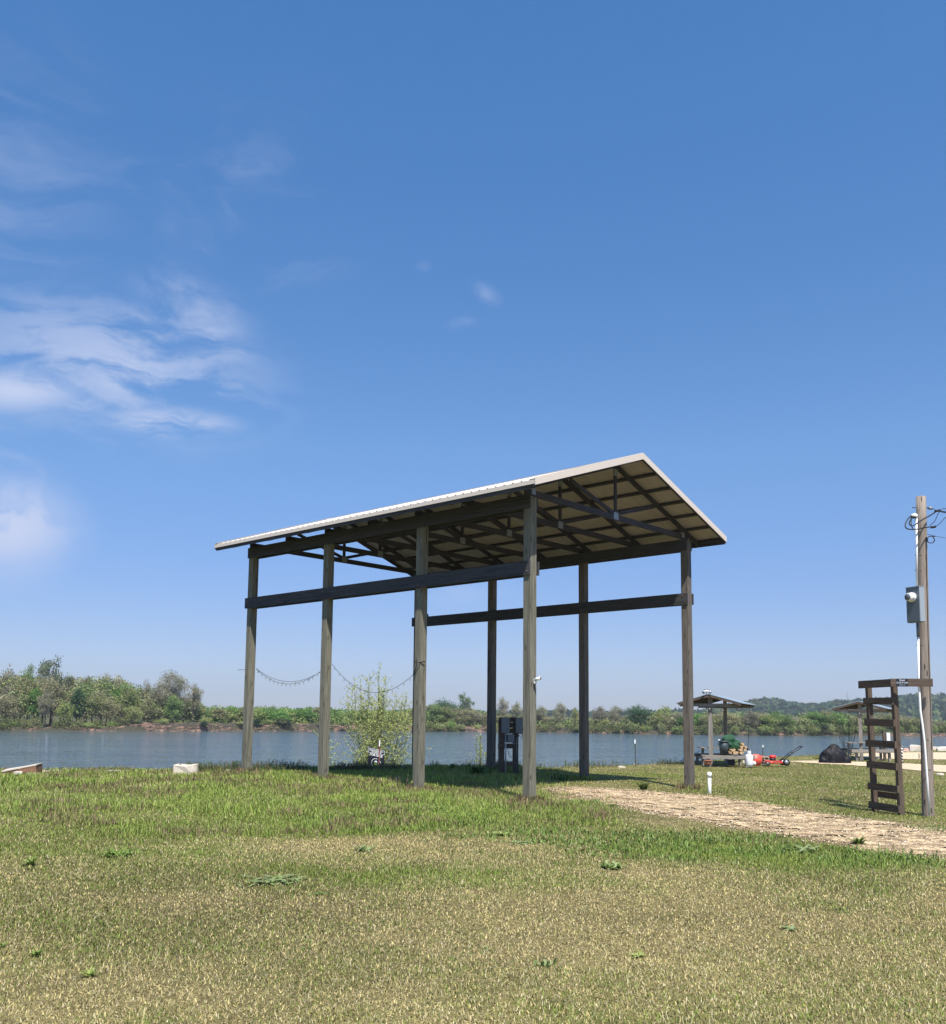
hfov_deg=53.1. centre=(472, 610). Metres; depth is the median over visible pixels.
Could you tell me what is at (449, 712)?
tree
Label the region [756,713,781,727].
tree
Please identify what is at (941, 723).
tree
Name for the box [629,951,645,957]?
weed
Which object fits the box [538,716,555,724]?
tree
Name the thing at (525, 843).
weed
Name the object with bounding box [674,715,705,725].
tree
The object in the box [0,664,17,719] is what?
tree
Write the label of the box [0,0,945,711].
sky
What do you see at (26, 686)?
tree
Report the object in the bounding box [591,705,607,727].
tree
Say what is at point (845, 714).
tree
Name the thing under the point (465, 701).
tree
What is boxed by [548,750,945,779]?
lawn grass
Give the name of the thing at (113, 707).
tree
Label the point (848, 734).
bare tree
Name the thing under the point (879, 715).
tree
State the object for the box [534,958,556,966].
weed
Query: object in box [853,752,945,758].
gravel road
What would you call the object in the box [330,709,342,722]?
tree
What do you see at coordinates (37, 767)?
stone slab
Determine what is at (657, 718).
tree
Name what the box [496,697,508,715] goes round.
tree
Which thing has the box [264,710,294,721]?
tree
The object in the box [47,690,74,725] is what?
tree
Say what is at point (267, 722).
shrub
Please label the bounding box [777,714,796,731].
tree
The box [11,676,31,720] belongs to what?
tree
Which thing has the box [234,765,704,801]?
post foot grass
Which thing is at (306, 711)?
tree
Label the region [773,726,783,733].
shrub
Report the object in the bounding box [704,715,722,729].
tree
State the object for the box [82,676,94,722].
tree
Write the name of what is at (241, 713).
tree
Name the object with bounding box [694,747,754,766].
picnic table
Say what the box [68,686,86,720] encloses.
tree
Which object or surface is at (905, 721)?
tree
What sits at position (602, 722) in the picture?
tree
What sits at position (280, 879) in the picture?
weed
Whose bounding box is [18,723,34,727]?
shrub
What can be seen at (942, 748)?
rock
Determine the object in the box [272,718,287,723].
shrub
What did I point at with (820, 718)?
tree
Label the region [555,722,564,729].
shrub
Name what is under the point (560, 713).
tree
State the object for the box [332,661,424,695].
string lights
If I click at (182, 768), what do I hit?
stone block
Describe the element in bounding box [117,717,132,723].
shrub
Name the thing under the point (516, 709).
tree
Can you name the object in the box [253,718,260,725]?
cedar
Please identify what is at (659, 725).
shrub
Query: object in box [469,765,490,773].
leafy plant
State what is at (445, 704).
tree
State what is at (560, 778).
leafy plant
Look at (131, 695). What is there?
tree
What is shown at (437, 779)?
lawn grass
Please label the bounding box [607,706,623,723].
tree
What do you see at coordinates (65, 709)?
tree
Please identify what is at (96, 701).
tree
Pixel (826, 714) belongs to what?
tree
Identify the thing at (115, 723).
shrub
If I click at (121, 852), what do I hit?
weed
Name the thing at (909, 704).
hillside forest
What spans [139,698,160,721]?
tree
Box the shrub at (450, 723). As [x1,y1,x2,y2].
[445,719,456,728]
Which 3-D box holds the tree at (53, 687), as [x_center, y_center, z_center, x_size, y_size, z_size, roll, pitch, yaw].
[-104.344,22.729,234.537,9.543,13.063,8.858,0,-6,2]
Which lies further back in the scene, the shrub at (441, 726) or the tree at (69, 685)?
the shrub at (441, 726)
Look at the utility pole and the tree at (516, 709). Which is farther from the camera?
the tree at (516, 709)
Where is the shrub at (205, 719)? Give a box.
[200,716,211,722]
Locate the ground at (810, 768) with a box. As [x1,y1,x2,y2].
[0,712,945,1023]
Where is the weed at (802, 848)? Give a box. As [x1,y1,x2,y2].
[788,844,822,854]
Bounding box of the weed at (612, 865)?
[599,860,623,869]
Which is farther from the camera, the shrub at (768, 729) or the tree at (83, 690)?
the shrub at (768, 729)
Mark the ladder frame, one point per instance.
(873, 764)
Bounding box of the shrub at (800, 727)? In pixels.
[796,724,804,733]
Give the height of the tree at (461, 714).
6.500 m
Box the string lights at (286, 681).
[257,669,319,686]
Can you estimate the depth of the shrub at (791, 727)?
265.37 m
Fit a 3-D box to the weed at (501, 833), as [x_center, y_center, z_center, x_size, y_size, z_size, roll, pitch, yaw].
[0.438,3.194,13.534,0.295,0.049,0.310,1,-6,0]
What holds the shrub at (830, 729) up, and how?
on the riverbank
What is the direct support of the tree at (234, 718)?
on the riverbank
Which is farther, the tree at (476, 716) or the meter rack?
the tree at (476, 716)
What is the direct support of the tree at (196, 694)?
on the riverbank
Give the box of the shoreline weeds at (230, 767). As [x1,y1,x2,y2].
[171,757,681,772]
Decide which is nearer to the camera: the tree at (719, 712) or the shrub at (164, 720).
the shrub at (164, 720)
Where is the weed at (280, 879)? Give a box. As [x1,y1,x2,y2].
[237,874,304,886]
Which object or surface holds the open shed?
on the ground at (810, 768)
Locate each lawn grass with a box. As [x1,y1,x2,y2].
[0,763,945,807]
[0,783,945,862]
[0,935,945,1023]
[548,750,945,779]
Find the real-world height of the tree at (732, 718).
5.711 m
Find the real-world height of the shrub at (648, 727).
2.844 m
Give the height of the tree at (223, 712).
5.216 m
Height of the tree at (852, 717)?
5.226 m
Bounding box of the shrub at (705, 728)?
[700,726,707,732]
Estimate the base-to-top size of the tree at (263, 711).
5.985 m
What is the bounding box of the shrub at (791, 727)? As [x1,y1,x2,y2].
[783,723,795,732]
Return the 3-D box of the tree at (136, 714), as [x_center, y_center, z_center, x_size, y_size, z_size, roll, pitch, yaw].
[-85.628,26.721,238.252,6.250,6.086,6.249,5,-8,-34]
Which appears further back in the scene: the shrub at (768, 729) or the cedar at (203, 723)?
the shrub at (768, 729)
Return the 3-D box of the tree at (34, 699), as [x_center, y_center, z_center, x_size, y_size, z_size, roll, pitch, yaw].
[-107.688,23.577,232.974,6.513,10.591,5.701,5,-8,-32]
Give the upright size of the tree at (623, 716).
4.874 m
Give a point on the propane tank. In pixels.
(748, 759)
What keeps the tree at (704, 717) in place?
on the riverbank
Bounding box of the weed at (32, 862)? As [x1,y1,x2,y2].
[22,856,38,865]
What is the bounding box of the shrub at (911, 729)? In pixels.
[907,722,918,732]
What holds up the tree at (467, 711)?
on the riverbank
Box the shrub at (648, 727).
[641,725,652,731]
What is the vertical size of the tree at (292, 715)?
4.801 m
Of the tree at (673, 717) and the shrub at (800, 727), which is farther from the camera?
the tree at (673, 717)
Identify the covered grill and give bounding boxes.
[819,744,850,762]
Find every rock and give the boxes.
[908,745,920,751]
[936,746,945,750]
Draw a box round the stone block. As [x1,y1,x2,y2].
[173,763,198,773]
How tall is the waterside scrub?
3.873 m
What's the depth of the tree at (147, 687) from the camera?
251.69 m
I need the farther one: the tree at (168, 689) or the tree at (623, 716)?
the tree at (623, 716)
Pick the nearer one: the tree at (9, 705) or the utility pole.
the utility pole
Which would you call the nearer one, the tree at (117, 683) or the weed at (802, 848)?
the weed at (802, 848)
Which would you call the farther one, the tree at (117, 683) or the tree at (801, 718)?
the tree at (801, 718)
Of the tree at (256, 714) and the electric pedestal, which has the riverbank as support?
the tree at (256, 714)
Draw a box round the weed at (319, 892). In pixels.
[308,891,329,895]
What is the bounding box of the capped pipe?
[707,772,711,793]
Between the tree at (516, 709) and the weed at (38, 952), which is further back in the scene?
the tree at (516, 709)
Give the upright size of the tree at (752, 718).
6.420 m
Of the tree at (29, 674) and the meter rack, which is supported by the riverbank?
the tree at (29, 674)
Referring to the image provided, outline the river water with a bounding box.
[0,731,945,769]
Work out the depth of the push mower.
37.63 m
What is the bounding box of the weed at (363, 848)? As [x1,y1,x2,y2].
[353,844,373,851]
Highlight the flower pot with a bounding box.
[703,760,711,764]
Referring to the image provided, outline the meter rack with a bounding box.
[497,717,522,773]
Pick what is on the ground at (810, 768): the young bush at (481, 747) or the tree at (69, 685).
the young bush at (481, 747)
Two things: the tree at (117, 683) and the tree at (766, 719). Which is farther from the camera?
the tree at (766, 719)
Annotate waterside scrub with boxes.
[0,714,945,735]
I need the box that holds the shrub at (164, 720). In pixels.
[157,718,170,723]
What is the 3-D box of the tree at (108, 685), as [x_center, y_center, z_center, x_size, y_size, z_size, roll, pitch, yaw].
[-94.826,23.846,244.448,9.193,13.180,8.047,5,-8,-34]
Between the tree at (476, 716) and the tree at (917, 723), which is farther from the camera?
the tree at (476, 716)
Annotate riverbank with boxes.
[0,720,945,735]
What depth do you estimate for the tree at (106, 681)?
247.55 m
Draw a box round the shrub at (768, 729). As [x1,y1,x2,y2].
[757,724,773,733]
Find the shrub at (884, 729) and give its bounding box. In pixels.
[876,727,890,732]
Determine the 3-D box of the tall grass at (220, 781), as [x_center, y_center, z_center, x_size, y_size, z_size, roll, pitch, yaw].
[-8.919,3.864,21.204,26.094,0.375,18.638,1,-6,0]
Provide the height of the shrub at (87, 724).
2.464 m
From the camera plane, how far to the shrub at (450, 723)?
281.48 m
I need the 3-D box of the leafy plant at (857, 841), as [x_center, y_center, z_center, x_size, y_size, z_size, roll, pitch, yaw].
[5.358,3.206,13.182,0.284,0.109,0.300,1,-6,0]
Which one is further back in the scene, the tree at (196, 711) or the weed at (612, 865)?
the tree at (196, 711)
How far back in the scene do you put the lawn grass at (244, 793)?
15.65 m
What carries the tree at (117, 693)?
on the riverbank
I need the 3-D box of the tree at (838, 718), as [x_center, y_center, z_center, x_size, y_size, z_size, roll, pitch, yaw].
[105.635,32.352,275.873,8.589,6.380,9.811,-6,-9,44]
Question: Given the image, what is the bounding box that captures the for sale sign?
[368,747,383,765]
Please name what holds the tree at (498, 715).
on the riverbank
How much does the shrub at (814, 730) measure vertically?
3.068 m
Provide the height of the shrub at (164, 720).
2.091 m
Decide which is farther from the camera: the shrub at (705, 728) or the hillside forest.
the hillside forest
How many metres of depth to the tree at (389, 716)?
276.52 m
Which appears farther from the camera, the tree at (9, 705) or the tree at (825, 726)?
the tree at (825, 726)
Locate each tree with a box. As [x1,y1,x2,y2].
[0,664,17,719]
[0,685,21,723]
[0,693,25,723]
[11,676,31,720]
[14,677,40,723]
[19,663,36,712]
[23,685,44,723]
[32,676,53,723]
[32,676,71,725]
[36,653,72,725]
[36,692,56,726]
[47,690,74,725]
[53,700,74,726]
[64,674,76,719]
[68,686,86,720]
[70,681,99,722]
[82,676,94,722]
[85,689,114,720]
[90,677,115,724]
[94,673,114,720]
[96,678,122,725]
[100,697,122,722]
[101,688,128,721]
[109,673,128,721]
[112,683,139,715]
[118,680,135,725]
[121,705,144,723]
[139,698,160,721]
[140,679,150,721]
[148,670,194,720]
[154,699,167,719]
[162,695,183,722]
[175,695,189,718]
[182,683,203,721]
[183,700,204,721]
[200,710,215,719]
[208,708,229,721]
[220,709,240,721]
[225,705,242,721]
[234,707,253,719]
[242,707,268,720]
[257,707,272,721]
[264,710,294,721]
[268,705,279,712]
[274,719,292,725]
[287,711,296,720]
[289,708,310,722]
[299,706,317,721]
[311,707,318,722]
[313,662,433,765]
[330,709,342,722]
[336,712,351,721]
[340,710,364,722]
[378,709,396,723]
[426,703,445,721]
[427,696,460,724]
[440,706,457,723]
[451,707,468,724]
[458,691,473,725]
[462,707,474,725]
[464,709,483,723]
[482,714,498,724]
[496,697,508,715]
[496,712,507,717]
[511,701,522,716]
[536,706,546,719]
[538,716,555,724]
[552,702,567,723]
[571,708,578,722]
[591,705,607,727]
[592,718,613,726]
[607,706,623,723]
[619,714,640,725]
[622,702,653,726]
[631,715,651,729]
[646,713,664,729]
[653,705,672,718]
[657,714,674,725]
[666,713,681,725]
[673,712,682,724]
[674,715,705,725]
[698,712,716,726]
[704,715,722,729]
[713,709,728,725]
[717,712,746,729]
[740,711,761,727]
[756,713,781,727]
[767,710,785,726]
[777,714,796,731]
[795,717,812,730]
[801,711,831,726]
[817,708,838,723]
[818,723,827,732]
[823,712,846,730]
[830,691,858,755]
[835,713,853,727]
[845,716,863,726]
[873,712,888,726]
[879,713,916,727]
[901,718,919,732]
[932,721,945,732]
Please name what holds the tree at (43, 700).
on the riverbank
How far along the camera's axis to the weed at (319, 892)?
8.94 m
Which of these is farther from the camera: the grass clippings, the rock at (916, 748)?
the rock at (916, 748)
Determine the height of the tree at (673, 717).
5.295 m
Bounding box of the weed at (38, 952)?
[28,948,44,955]
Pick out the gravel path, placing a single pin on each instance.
(819, 829)
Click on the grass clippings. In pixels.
(562, 905)
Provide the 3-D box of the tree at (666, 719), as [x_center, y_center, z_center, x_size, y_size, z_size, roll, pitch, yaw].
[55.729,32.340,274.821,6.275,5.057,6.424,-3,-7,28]
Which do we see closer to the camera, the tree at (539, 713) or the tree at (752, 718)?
the tree at (752, 718)
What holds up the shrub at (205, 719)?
on the riverbank
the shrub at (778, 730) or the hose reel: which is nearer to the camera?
the hose reel
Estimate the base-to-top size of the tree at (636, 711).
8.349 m
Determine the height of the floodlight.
0.206 m
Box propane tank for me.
[745,751,752,766]
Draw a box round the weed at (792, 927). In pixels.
[781,925,798,930]
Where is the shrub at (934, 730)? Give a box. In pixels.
[932,724,938,732]
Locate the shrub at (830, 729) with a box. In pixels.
[826,724,835,733]
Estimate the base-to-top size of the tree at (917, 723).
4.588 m
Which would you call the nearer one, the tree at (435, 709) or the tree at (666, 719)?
the tree at (666, 719)
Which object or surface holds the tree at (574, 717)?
on the riverbank
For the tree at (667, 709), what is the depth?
277.92 m
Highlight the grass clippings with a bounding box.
[0,832,945,1023]
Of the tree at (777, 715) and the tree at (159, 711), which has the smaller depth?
the tree at (159, 711)
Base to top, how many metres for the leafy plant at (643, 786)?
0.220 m
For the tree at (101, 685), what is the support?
on the riverbank
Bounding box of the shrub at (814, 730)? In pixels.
[810,727,820,733]
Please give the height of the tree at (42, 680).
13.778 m
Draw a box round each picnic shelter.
[677,694,754,765]
[830,701,891,760]
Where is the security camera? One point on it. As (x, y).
(536, 679)
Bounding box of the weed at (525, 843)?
[503,840,538,844]
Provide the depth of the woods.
267.60 m
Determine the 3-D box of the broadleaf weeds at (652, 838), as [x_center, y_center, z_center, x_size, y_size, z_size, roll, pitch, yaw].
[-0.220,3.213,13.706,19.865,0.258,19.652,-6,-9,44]
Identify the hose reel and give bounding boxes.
[753,754,761,765]
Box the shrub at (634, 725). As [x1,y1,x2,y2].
[625,721,636,732]
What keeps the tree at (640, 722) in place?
on the riverbank
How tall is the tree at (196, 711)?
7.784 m
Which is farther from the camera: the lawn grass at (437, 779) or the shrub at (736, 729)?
the shrub at (736, 729)
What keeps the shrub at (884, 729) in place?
on the riverbank
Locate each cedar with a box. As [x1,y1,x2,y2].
[199,721,208,726]
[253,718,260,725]
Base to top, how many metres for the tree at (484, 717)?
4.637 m
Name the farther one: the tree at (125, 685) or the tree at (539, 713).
the tree at (539, 713)
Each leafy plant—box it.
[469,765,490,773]
[548,773,572,780]
[638,781,649,789]
[845,836,865,843]
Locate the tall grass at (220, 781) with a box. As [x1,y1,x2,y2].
[0,763,770,852]
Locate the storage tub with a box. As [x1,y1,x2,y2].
[726,759,734,764]
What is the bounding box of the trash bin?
[717,739,729,753]
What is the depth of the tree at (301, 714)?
267.83 m
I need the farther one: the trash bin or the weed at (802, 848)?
the trash bin
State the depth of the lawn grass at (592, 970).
5.96 m
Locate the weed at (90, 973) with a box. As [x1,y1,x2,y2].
[79,966,98,976]
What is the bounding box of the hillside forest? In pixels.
[48,692,945,720]
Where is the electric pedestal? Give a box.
[882,731,889,760]
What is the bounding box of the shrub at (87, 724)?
[79,721,95,726]
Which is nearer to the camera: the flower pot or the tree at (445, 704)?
the flower pot
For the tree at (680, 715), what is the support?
on the riverbank
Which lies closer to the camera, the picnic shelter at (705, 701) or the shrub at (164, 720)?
the picnic shelter at (705, 701)
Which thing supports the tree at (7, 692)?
on the riverbank
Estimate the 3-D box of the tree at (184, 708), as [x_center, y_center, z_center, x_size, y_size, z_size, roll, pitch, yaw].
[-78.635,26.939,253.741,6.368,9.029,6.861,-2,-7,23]
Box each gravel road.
[791,761,945,771]
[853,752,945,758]
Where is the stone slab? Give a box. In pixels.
[1,762,42,774]
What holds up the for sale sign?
on the ground at (810, 768)
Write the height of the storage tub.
0.218 m
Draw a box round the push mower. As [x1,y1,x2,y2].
[760,746,802,765]
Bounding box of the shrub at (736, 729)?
[731,725,739,733]
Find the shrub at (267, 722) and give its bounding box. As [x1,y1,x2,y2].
[261,719,275,724]
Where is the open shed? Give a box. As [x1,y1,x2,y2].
[215,453,726,799]
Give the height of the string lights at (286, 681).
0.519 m
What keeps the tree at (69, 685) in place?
on the riverbank
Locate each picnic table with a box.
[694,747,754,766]
[841,742,893,761]
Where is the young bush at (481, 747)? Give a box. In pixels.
[467,734,486,764]
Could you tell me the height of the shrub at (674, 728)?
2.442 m
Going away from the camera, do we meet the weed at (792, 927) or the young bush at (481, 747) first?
the weed at (792, 927)
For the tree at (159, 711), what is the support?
on the riverbank
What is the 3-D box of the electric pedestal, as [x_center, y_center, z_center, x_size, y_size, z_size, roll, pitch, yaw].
[19.926,6.546,45.548,0.325,1.480,0.161,1,-6,0]
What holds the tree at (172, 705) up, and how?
on the riverbank
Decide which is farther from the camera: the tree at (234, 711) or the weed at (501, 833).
the tree at (234, 711)
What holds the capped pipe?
on the ground at (810, 768)
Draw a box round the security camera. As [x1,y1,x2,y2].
[534,677,540,683]
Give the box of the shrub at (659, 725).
[657,722,665,731]
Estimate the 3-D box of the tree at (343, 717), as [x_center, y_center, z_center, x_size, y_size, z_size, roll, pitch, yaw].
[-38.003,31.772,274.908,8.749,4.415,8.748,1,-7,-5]
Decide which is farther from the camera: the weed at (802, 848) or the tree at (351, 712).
the tree at (351, 712)
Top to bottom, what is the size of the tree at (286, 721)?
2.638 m
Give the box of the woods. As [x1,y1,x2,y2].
[0,674,945,732]
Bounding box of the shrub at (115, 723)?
[106,721,119,726]
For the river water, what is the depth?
129.54 m
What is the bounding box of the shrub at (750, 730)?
[746,727,756,732]
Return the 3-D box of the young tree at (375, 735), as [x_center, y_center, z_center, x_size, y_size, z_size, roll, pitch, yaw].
[-3.867,4.941,36.562,3.664,5.962,3.390,6,-9,-41]
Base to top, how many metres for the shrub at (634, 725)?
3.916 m
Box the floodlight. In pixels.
[702,689,711,694]
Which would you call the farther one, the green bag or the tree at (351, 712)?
the tree at (351, 712)
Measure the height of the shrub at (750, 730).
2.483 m
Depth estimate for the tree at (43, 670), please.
242.22 m
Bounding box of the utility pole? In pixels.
[904,496,945,816]
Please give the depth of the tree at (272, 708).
267.17 m
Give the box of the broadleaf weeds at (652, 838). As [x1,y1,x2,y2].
[2,795,945,1022]
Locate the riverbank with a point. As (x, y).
(172, 726)
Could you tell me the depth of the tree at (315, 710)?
273.57 m
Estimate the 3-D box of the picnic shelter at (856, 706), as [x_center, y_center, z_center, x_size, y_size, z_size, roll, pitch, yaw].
[19.772,6.176,47.528,2.600,3.162,5.061,-3,-7,29]
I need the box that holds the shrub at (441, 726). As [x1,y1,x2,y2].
[432,723,446,730]
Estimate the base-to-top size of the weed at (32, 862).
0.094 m
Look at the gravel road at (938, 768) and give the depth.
40.48 m
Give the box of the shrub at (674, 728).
[670,727,682,732]
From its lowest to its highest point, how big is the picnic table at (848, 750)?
0.875 m
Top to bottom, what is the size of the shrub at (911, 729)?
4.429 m
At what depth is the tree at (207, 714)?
254.20 m
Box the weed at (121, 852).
[100,847,138,857]
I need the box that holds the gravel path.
[548,787,945,856]
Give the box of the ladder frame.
[858,679,932,815]
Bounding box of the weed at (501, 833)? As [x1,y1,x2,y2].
[493,831,511,836]
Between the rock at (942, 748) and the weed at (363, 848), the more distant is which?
the rock at (942, 748)
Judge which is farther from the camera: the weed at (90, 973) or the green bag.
the green bag
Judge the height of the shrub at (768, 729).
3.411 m
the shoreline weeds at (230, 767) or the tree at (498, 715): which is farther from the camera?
the tree at (498, 715)
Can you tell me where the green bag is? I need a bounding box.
[721,734,741,751]

